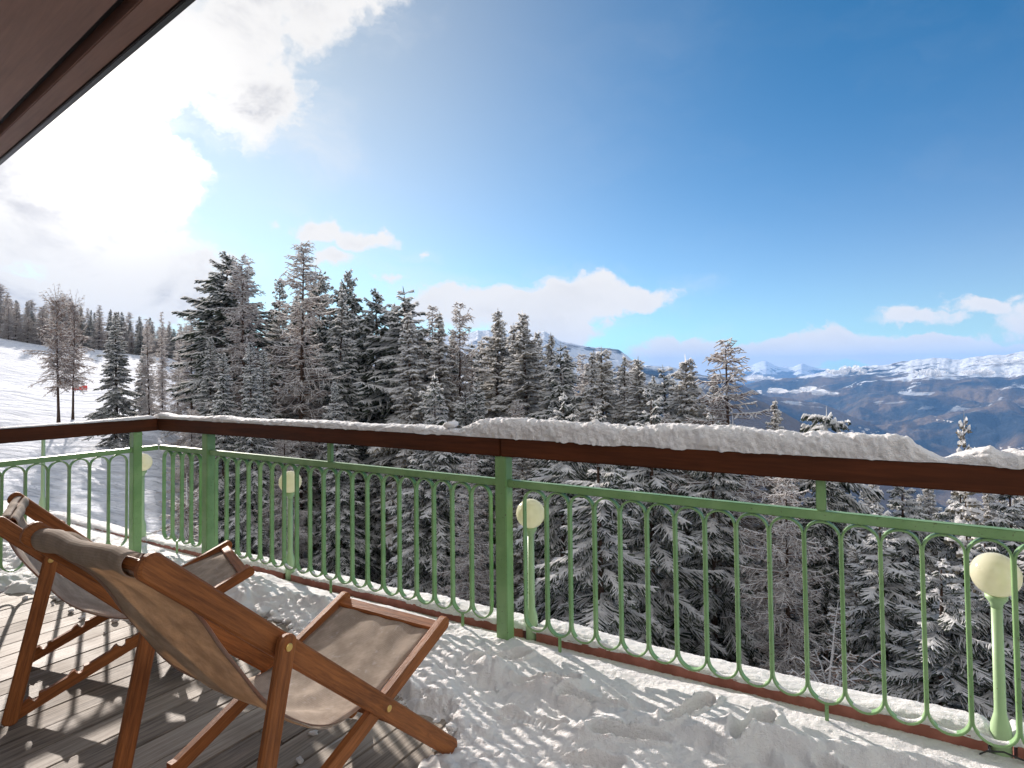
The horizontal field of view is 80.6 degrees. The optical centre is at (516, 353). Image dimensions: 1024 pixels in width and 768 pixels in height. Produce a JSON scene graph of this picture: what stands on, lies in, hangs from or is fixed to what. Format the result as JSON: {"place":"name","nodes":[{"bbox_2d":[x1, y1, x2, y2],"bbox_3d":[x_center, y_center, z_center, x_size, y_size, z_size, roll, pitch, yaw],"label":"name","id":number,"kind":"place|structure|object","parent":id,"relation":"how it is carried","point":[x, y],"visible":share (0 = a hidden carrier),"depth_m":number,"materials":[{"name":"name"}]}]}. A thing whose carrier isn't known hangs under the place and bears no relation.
{"place":"outdoors","nodes":[
{"label":"outdoors","id":0,"kind":"place"},
{"bbox_2d":[0,338,370,580],"bbox_3d":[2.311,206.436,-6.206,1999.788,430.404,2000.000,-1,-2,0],"label":"ground","id":1,"kind":"structure","parent":0,"point":[21,403],"depth_m":31.25,"materials":[{"name":"white snow"}]},
{"bbox_2d":[0,305,19,339],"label":"larch tree","id":2,"kind":"object","parent":1,"relation":"on","point":[8,325],"visible":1,"depth_m":86.05,"materials":[{"name":"grey plant"}]},
{"bbox_2d":[0,303,25,340],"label":"larch tree","id":3,"kind":"object","parent":1,"relation":"on","point":[18,315],"visible":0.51,"depth_m":91.29,"materials":[{"name":"grey plant"}]},
{"bbox_2d":[26,306,54,344],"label":"larch tree","id":4,"kind":"object","parent":1,"relation":"on","point":[43,322],"visible":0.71,"depth_m":88.02,"materials":[{"name":"grey plant"}]},
{"bbox_2d":[21,284,83,422],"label":"tree","id":5,"kind":"object","parent":1,"relation":"on","point":[56,304],"visible":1,"depth_m":35.77,"materials":[{"name":"grey plant"}]},
{"bbox_2d":[44,290,96,419],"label":"tree","id":6,"kind":"object","parent":1,"relation":"on","point":[74,313],"visible":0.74,"depth_m":37.82,"materials":[{"name":"grey plant"}]},
{"bbox_2d":[85,317,114,349],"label":"larch tree","id":7,"kind":"object","parent":1,"relation":"on","point":[100,343],"visible":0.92,"depth_m":92.08,"materials":[{"name":"grey plant"}]},
{"bbox_2d":[81,312,142,449],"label":"spruce tree","id":8,"kind":"object","parent":1,"relation":"on","point":[116,402],"visible":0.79,"depth_m":31.46,"materials":[{"name":"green plant"}]},
{"bbox_2d":[132,345,151,415],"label":"spruce tree","id":9,"kind":"object","parent":1,"relation":"on","point":[138,389],"visible":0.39,"depth_m":38.87,"materials":[{"name":"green plant"}]},
{"bbox_2d":[133,319,165,415],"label":"larch tree","id":10,"kind":"object","parent":1,"relation":"on","point":[149,382],"visible":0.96,"depth_m":37.53,"materials":[{"name":"grey plant"}]},
{"bbox_2d":[152,311,171,412],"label":"larch tree","id":11,"kind":"object","parent":1,"relation":"on","point":[163,376],"visible":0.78,"depth_m":39.65,"materials":[{"name":"grey plant"}]},
{"bbox_2d":[162,323,186,414],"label":"larch tree","id":12,"kind":"object","parent":1,"relation":"on","point":[172,378],"visible":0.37,"depth_m":38.19,"materials":[{"name":"grey plant"}]},
{"bbox_2d":[152,477,198,541],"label":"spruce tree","id":13,"kind":"object","parent":1,"relation":"on","point":[186,526],"visible":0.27,"depth_m":18.98,"materials":[{"name":"grey plant"}]},
{"bbox_2d":[155,409,201,522],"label":"larch tree","id":14,"kind":"object","parent":1,"relation":"on","point":[186,462],"visible":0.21,"depth_m":24.39,"materials":[{"name":"grey plant"}]},
{"bbox_2d":[159,317,200,457],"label":"larch tree","id":15,"kind":"object","parent":1,"relation":"on","point":[184,376],"visible":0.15,"depth_m":33.22,"materials":[{"name":"grey plant"}]},
{"bbox_2d":[184,337,225,505],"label":"spruce tree","id":16,"kind":"object","parent":1,"relation":"on","point":[206,390],"visible":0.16,"depth_m":27.44,"materials":[{"name":"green plant"}]},
{"bbox_2d":[193,351,245,548],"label":"spruce tree","id":17,"kind":"object","parent":1,"relation":"on","point":[222,442],"visible":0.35,"depth_m":22.04,"materials":[{"name":"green plant"}]},
{"bbox_2d":[165,251,296,439],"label":"pine tree","id":18,"kind":"object","parent":1,"relation":"on","point":[205,311],"visible":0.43,"depth_m":29.94,"materials":[{"name":"green plant"}]},
{"bbox_2d":[189,253,295,494],"bbox_3d":[-12.857,2.024,28.202,4.788,13.573,5.371,-1,-1,-26],"label":"larch tree","id":19,"kind":"object","parent":1,"relation":"on","point":[235,367],"visible":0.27,"depth_m":28.05,"materials":[{"name":"grey plant"}]},
{"bbox_2d":[219,342,281,557],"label":"spruce tree","id":20,"kind":"object","parent":1,"relation":"on","point":[252,404],"visible":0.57,"depth_m":21.91,"materials":[{"name":"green plant"}]},
{"bbox_2d":[253,348,293,556],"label":"spruce tree","id":21,"kind":"object","parent":1,"relation":"on","point":[267,401],"visible":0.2,"depth_m":25.61,"materials":[{"name":"grey plant"}]},
{"bbox_2d":[259,278,295,417],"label":"spruce tree","id":22,"kind":"object","parent":1,"relation":"on","point":[281,291],"visible":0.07,"depth_m":35.31,"materials":[{"name":"grey plant"}]},
{"bbox_2d":[262,322,297,518],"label":"larch tree","id":23,"kind":"object","parent":1,"relation":"on","point":[285,415],"visible":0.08,"depth_m":33.11,"materials":[{"name":"grey plant"}]},
{"bbox_2d":[251,439,320,571],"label":"larch tree","id":24,"kind":"object","parent":1,"relation":"on","point":[278,515],"visible":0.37,"depth_m":22.03,"materials":[{"name":"grey plant"}]},
{"bbox_2d":[294,317,323,542],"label":"spruce tree","id":25,"kind":"object","parent":1,"relation":"on","point":[315,340],"visible":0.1,"depth_m":33.08,"materials":[{"name":"grey plant"}]},
{"bbox_2d":[283,270,343,457],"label":"pine tree","id":26,"kind":"object","parent":1,"relation":"on","point":[323,289],"visible":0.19,"depth_m":33.78,"materials":[{"name":"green plant"}]},
{"bbox_2d":[264,239,366,567],"bbox_3d":[-9.639,2.440,27.282,5.781,15.173,6.484,0,0,43],"label":"larch tree","id":27,"kind":"object","parent":1,"relation":"on","point":[304,399],"visible":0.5,"depth_m":26.87,"materials":[{"name":"grey plant"}]},
{"bbox_2d":[286,289,374,570],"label":"spruce tree","id":28,"kind":"object","parent":1,"relation":"on","point":[348,354],"visible":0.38,"depth_m":27.59,"materials":[{"name":"grey plant"}]},
{"bbox_2d":[302,380,380,578],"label":"spruce tree","id":29,"kind":"object","parent":1,"relation":"on","point":[342,451],"visible":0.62,"depth_m":22.94,"materials":[{"name":"grey plant"}]},
{"bbox_2d":[309,268,374,417],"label":"pine tree","id":30,"kind":"object","parent":1,"relation":"on","point":[352,301],"visible":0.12,"depth_m":32.69,"materials":[{"name":"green plant"}]},
{"bbox_2d":[337,288,407,497],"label":"pine tree","id":31,"kind":"object","parent":1,"relation":"on","point":[369,325],"visible":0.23,"depth_m":29.80,"materials":[{"name":"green plant"}]},
{"bbox_2d":[348,457,396,585],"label":"spruce tree","id":32,"kind":"object","parent":1,"relation":"on","point":[375,528],"visible":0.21,"depth_m":24.76,"materials":[{"name":"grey plant"}]},
{"bbox_2d":[312,288,457,574],"bbox_3d":[-5.595,4.790,29.261,9.224,16.148,8.309,-1,-2,12],"label":"spruce tree","id":33,"kind":"object","parent":1,"relation":"on","point":[384,403],"visible":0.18,"depth_m":28.48,"materials":[{"name":"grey plant"}]},
{"bbox_2d":[357,313,441,580],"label":"spruce tree","id":34,"kind":"object","parent":1,"relation":"on","point":[382,455],"visible":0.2,"depth_m":24.80,"materials":[{"name":"grey plant"}]},
{"bbox_2d":[377,325,442,488],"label":"larch tree","id":35,"kind":"object","parent":1,"relation":"on","point":[423,355],"visible":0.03,"depth_m":28.93,"materials":[{"name":"grey plant"}]},
{"bbox_2d":[386,450,443,589],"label":"spruce tree","id":36,"kind":"object","parent":1,"relation":"on","point":[408,531],"visible":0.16,"depth_m":18.30,"materials":[{"name":"grey plant"}]},
{"bbox_2d":[385,372,489,605],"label":"spruce tree","id":37,"kind":"object","parent":1,"relation":"on","point":[445,462],"visible":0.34,"depth_m":18.24,"materials":[{"name":"grey plant"}]},
{"bbox_2d":[423,313,464,487],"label":"spruce tree","id":38,"kind":"object","parent":1,"relation":"on","point":[447,385],"visible":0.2,"depth_m":27.72,"materials":[{"name":"grey plant"}]},
{"bbox_2d":[435,301,493,427],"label":"larch tree","id":39,"kind":"object","parent":1,"relation":"on","point":[458,378],"visible":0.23,"depth_m":28.83,"materials":[{"name":"grey plant"}]},
{"bbox_2d":[446,390,495,604],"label":"spruce tree","id":40,"kind":"object","parent":1,"relation":"on","point":[459,414],"visible":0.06,"depth_m":22.33,"materials":[{"name":"grey plant"}]},
{"bbox_2d":[428,454,516,609],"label":"larch tree","id":41,"kind":"object","parent":1,"relation":"on","point":[479,562],"visible":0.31,"depth_m":16.75,"materials":[{"name":"grey plant"}]},
{"bbox_2d":[453,344,493,418],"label":"spruce tree","id":42,"kind":"object","parent":1,"relation":"on","point":[475,364],"visible":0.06,"depth_m":33.43,"materials":[{"name":"grey plant"}]},
{"bbox_2d":[454,381,495,607],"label":"spruce tree","id":43,"kind":"object","parent":1,"relation":"on","point":[479,403],"visible":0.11,"depth_m":22.41,"materials":[{"name":"grey plant"}]},
{"bbox_2d":[469,311,511,475],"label":"spruce tree","id":44,"kind":"object","parent":1,"relation":"on","point":[497,343],"visible":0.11,"depth_m":28.72,"materials":[{"name":"grey plant"}]},
{"bbox_2d":[480,400,533,605],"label":"larch tree","id":45,"kind":"object","parent":1,"relation":"on","point":[515,413],"visible":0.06,"depth_m":22.08,"materials":[{"name":"grey plant"}]},
{"bbox_2d":[490,324,538,473],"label":"spruce tree","id":46,"kind":"object","parent":1,"relation":"on","point":[499,400],"visible":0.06,"depth_m":26.91,"materials":[{"name":"grey plant"}]},
{"bbox_2d":[487,312,545,489],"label":"spruce tree","id":47,"kind":"object","parent":1,"relation":"on","point":[516,372],"visible":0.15,"depth_m":25.63,"materials":[{"name":"grey plant"}]},
{"bbox_2d":[493,458,544,614],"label":"spruce tree","id":48,"kind":"object","parent":1,"relation":"on","point":[518,575],"visible":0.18,"depth_m":18.89,"materials":[{"name":"grey plant"}]},
{"bbox_2d":[536,332,558,416],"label":"spruce tree","id":49,"kind":"object","parent":1,"relation":"on","point":[549,353],"visible":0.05,"depth_m":24.80,"materials":[{"name":"grey plant"}]},
{"bbox_2d":[534,403,575,602],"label":"spruce tree","id":50,"kind":"object","parent":1,"relation":"on","point":[553,554],"visible":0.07,"depth_m":18.93,"materials":[{"name":"grey plant"}]},
{"bbox_2d":[513,342,600,471],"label":"spruce tree","id":51,"kind":"object","parent":1,"relation":"on","point":[559,389],"visible":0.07,"depth_m":23.75,"materials":[{"name":"grey plant"}]},
{"bbox_2d":[513,392,616,623],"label":"spruce tree","id":52,"kind":"object","parent":1,"relation":"on","point":[563,471],"visible":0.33,"depth_m":14.88,"materials":[{"name":"grey plant"}]},
{"bbox_2d":[578,350,604,478],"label":"spruce tree","id":53,"kind":"object","parent":1,"relation":"on","point":[593,390],"visible":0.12,"depth_m":22.34,"materials":[{"name":"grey plant"}]},
{"bbox_2d":[534,419,662,642],"bbox_3d":[1.794,5.539,12.846,3.548,8.341,3.771,0,-2,-30],"label":"spruce tree","id":54,"kind":"object","parent":1,"relation":"on","point":[608,613],"visible":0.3,"depth_m":12.47,"materials":[{"name":"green plant"}]},
{"bbox_2d":[573,405,623,592],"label":"spruce tree","id":55,"kind":"object","parent":1,"relation":"on","point":[602,419],"visible":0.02,"depth_m":19.51,"materials":[{"name":"grey plant"}]},
{"bbox_2d":[579,348,622,465],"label":"spruce tree","id":56,"kind":"object","parent":1,"relation":"on","point":[606,394],"visible":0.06,"depth_m":23.68,"materials":[{"name":"grey plant"}]},
{"bbox_2d":[611,356,637,467],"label":"spruce tree","id":57,"kind":"object","parent":1,"relation":"on","point":[619,404],"visible":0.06,"depth_m":22.84,"materials":[{"name":"grey plant"}]},
{"bbox_2d":[614,359,664,579],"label":"spruce tree","id":58,"kind":"object","parent":1,"relation":"on","point":[637,390],"visible":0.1,"depth_m":21.26,"materials":[{"name":"grey plant"}]},
{"bbox_2d":[617,365,694,620],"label":"spruce tree","id":59,"kind":"object","parent":1,"relation":"on","point":[661,390],"visible":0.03,"depth_m":20.30,"materials":[{"name":"grey plant"}]},
{"bbox_2d":[585,387,728,658],"bbox_3d":[3.065,5.640,14.548,4.103,9.656,4.362,-2,-3,33],"label":"spruce tree","id":60,"kind":"object","parent":1,"relation":"on","point":[690,618],"visible":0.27,"depth_m":14.18,"materials":[{"name":"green plant"}]},
{"bbox_2d":[654,412,689,648],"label":"tree","id":61,"kind":"object","parent":1,"relation":"on","point":[664,584],"visible":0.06,"depth_m":18.33,"materials":[{"name":"grey plant"}]},
{"bbox_2d":[655,357,742,647],"bbox_3d":[5.355,5.545,19.243,4.411,11.095,4.556,-2,-2,32],"label":"spruce tree","id":62,"kind":"object","parent":1,"relation":"on","point":[688,379],"visible":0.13,"depth_m":19.13,"materials":[{"name":"grey plant"}]},
{"bbox_2d":[663,470,749,662],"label":"spruce tree","id":63,"kind":"object","parent":1,"relation":"on","point":[692,567],"visible":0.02,"depth_m":18.21,"materials":[{"name":"grey plant"}]},
{"bbox_2d":[667,412,784,667],"bbox_3d":[5.197,6.269,16.245,3.709,9.442,3.489,0,-3,10],"label":"spruce tree","id":64,"kind":"object","parent":1,"relation":"on","point":[719,546],"visible":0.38,"depth_m":15.76,"materials":[{"name":"grey plant"}]},
{"bbox_2d":[655,337,834,671],"bbox_3d":[6.433,5.386,17.843,5.118,11.776,5.912,2,-4,-41],"label":"larch tree","id":65,"kind":"object","parent":1,"relation":"on","point":[720,400],"visible":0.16,"depth_m":17.68,"materials":[{"name":"grey plant"}]},
{"bbox_2d":[739,400,822,675],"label":"spruce tree","id":66,"kind":"object","parent":1,"relation":"on","point":[775,421],"visible":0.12,"depth_m":18.11,"materials":[{"name":"grey plant"}]},
{"bbox_2d":[730,477,838,682],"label":"larch tree","id":67,"kind":"object","parent":1,"relation":"on","point":[782,593],"visible":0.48,"depth_m":13.11,"materials":[{"name":"grey plant"}]},
{"bbox_2d":[797,480,859,683],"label":"pine tree","id":68,"kind":"object","parent":1,"relation":"on","point":[817,530],"visible":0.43,"depth_m":17.37,"materials":[{"name":"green plant"}]},
{"bbox_2d":[786,602,880,688],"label":"young spruce","id":69,"kind":"object","parent":1,"relation":"on","point":[830,669],"visible":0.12,"depth_m":10.19,"materials":[{"name":"grey plant"}]},
{"bbox_2d":[794,408,884,679],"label":"pine tree","id":70,"kind":"object","parent":1,"relation":"on","point":[828,421],"visible":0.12,"depth_m":18.10,"materials":[{"name":"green plant"}]},
{"bbox_2d":[819,544,891,684],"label":"spruce tree","id":71,"kind":"object","parent":1,"relation":"on","point":[849,590],"visible":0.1,"depth_m":11.61,"materials":[{"name":"grey plant"}]},
{"bbox_2d":[854,484,911,598],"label":"spruce tree","id":72,"kind":"object","parent":1,"relation":"on","point":[865,532],"visible":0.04,"depth_m":22.13,"materials":[{"name":"grey plant"}]},
{"bbox_2d":[829,503,948,702],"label":"spruce tree","id":73,"kind":"object","parent":1,"relation":"on","point":[866,632],"visible":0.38,"depth_m":10.56,"materials":[{"name":"grey plant"}]},
{"bbox_2d":[845,486,946,666],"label":"spruce tree","id":74,"kind":"object","parent":1,"relation":"on","point":[904,550],"visible":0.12,"depth_m":14.02,"materials":[{"name":"grey plant"}]},
{"bbox_2d":[909,488,954,613],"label":"spruce tree","id":75,"kind":"object","parent":1,"relation":"on","point":[928,507],"visible":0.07,"depth_m":22.86,"materials":[{"name":"grey plant"}]},
{"bbox_2d":[847,558,1023,752],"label":"spruce tree","id":76,"kind":"object","parent":1,"relation":"on","point":[905,682],"visible":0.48,"depth_m":9.26,"materials":[{"name":"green plant"}]},
{"bbox_2d":[898,541,1023,752],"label":"spruce tree","id":77,"kind":"object","parent":1,"relation":"on","point":[981,606],"visible":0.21,"depth_m":9.19,"materials":[{"name":"grey plant"}]},
{"bbox_2d":[943,417,984,704],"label":"young spruce","id":78,"kind":"object","parent":1,"relation":"on","point":[969,511],"visible":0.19,"depth_m":11.92,"materials":[{"name":"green plant"}]},
{"bbox_2d":[929,492,1002,614],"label":"spruce tree","id":79,"kind":"object","parent":1,"relation":"on","point":[951,548],"visible":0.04,"depth_m":14.81,"materials":[{"name":"grey plant"}]},
{"bbox_2d":[947,494,1023,704],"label":"spruce tree","id":80,"kind":"object","parent":1,"relation":"on","point":[1009,517],"visible":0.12,"depth_m":12.23,"materials":[{"name":"grey plant"}]},
{"bbox_2d":[959,493,1023,609],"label":"spruce tree","id":81,"kind":"object","parent":1,"relation":"on","point":[989,513],"visible":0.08,"depth_m":21.06,"materials":[{"name":"grey plant"}]},
{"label":"house wall","id":82,"kind":"object","parent":1,"relation":"on","visible":0},
{"bbox_2d":[0,0,195,164],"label":"roof eave","id":83,"kind":"object","parent":82,"relation":"attached to","point":[58,58],"depth_m":2.23,"materials":[{"name":"brown wood"},{"name":"dark metal"}]},
{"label":"deck slab","id":84,"kind":"structure","parent":82,"relation":"attached to","visible":0},
{"bbox_2d":[39,440,45,508],"bbox_3d":[-5.299,1.417,6.764,0.068,0.995,0.068,-1,-2,0],"label":"lamp post","id":85,"kind":"object","parent":84,"relation":"on","point":[42,502],"visible":0.47,"depth_m":6.75,"materials":[{"name":"green metal"}]},
{"bbox_2d":[0,492,254,726],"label":"deck chair","id":86,"kind":"object","parent":84,"relation":"on","point":[222,567],"visible":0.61,"depth_m":2.88,"materials":[{"name":"brown wood"}]},
{"bbox_2d":[142,454,152,536],"bbox_3d":[-3.497,1.397,5.648,0.164,0.927,0.164,-1,-2,0],"label":"globe lamp","id":87,"kind":"object","parent":84,"relation":"on","point":[147,461],"visible":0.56,"depth_m":5.64,"materials":[{"name":"beige glass"}]},
{"bbox_2d":[0,591,446,767],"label":"deck floor","id":88,"kind":"structure","parent":84,"relation":"on","point":[77,725],"depth_m":2.68,"materials":[{"name":"wood"}]},
{"bbox_2d":[0,418,157,571],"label":"side railing","id":89,"kind":"object","parent":88,"relation":"on","point":[135,429],"visible":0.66,"depth_m":4.83,"materials":[{"name":"green metal"}]},
{"bbox_2d":[0,415,154,428],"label":"snow","id":90,"kind":"structure","parent":89,"relation":"on","point":[111,419],"depth_m":4.80,"materials":[{"name":"white snow"}]},
{"bbox_2d":[0,505,1023,767],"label":"terrace snow","id":91,"kind":"structure","parent":88,"relation":"on","point":[546,707],"depth_m":2.61,"materials":[{"name":"white snow"}]},
{"bbox_2d":[22,594,498,754],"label":"snow crumbs","id":92,"kind":"object","parent":91,"relation":"on","point":[451,728],"visible":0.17,"depth_m":3.63,"materials":[{"name":"white snow"}]},
{"bbox_2d":[158,419,1023,747],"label":"balcony railing","id":93,"kind":"object","parent":88,"relation":"on","point":[820,471],"visible":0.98,"depth_m":3.12,"materials":[{"name":"green metal"}]},
{"bbox_2d":[153,412,1023,468],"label":"handrail snow","id":94,"kind":"structure","parent":93,"relation":"on","point":[754,440],"depth_m":2.80,"materials":[{"name":"white snow"}]},
{"bbox_2d":[19,521,456,767],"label":"deck chair","id":95,"kind":"object","parent":84,"relation":"on","point":[342,656],"visible":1,"depth_m":1.92,"materials":[{"name":"beige fabric"}]},
{"bbox_2d":[279,471,301,580],"bbox_3d":[-1.695,1.343,4.532,0.164,0.927,0.164,-1,-2,0],"label":"globe lamp","id":96,"kind":"object","parent":84,"relation":"on","point":[290,491],"visible":0.69,"depth_m":4.51,"materials":[{"name":"green paint"}]},
{"bbox_2d":[516,499,543,640],"bbox_3d":[0.086,1.289,3.430,0.164,0.927,0.164,-1,-2,0],"label":"globe lamp","id":97,"kind":"object","parent":84,"relation":"on","point":[535,513],"visible":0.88,"depth_m":3.41,"materials":[{"name":"green metal"}]},
{"bbox_2d":[72,523,1023,759],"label":"terrace curb","id":98,"kind":"structure","parent":84,"relation":"on","point":[891,722],"depth_m":2.96,"materials":[{"name":"brown wood"}]},
{"bbox_2d":[3,500,1023,747],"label":"curb snow","id":99,"kind":"structure","parent":98,"relation":"on","point":[949,718],"depth_m":3.04,"materials":[{"name":"white snow"}]},
{"bbox_2d":[969,552,1022,757],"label":"globe lamp","id":100,"kind":"object","parent":84,"relation":"on","point":[990,574],"visible":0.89,"depth_m":2.31,"materials":[{"name":"green metal"}]},
{"bbox_2d":[0,0,1023,376],"label":"sky","id":101,"kind":"structure","parent":0,"point":[822,184],"materials":[{"name":"blue"}]},
{"bbox_2d":[373,330,1023,567],"bbox_3d":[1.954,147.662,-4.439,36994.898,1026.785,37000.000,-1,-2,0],"label":"mountains","id":102,"kind":"structure","parent":0,"point":[900,398],"depth_m":5073.34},
{"bbox_2d":[757,386,838,394],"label":"cloud","id":103,"kind":"structure","parent":0,"point":[814,390],"depth_m":5322.43,"materials":[{"name":"white"}]},
{"bbox_2d":[826,365,872,374],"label":"cloud","id":104,"kind":"structure","parent":0,"point":[844,370],"depth_m":5850.95,"materials":[{"name":"white"}]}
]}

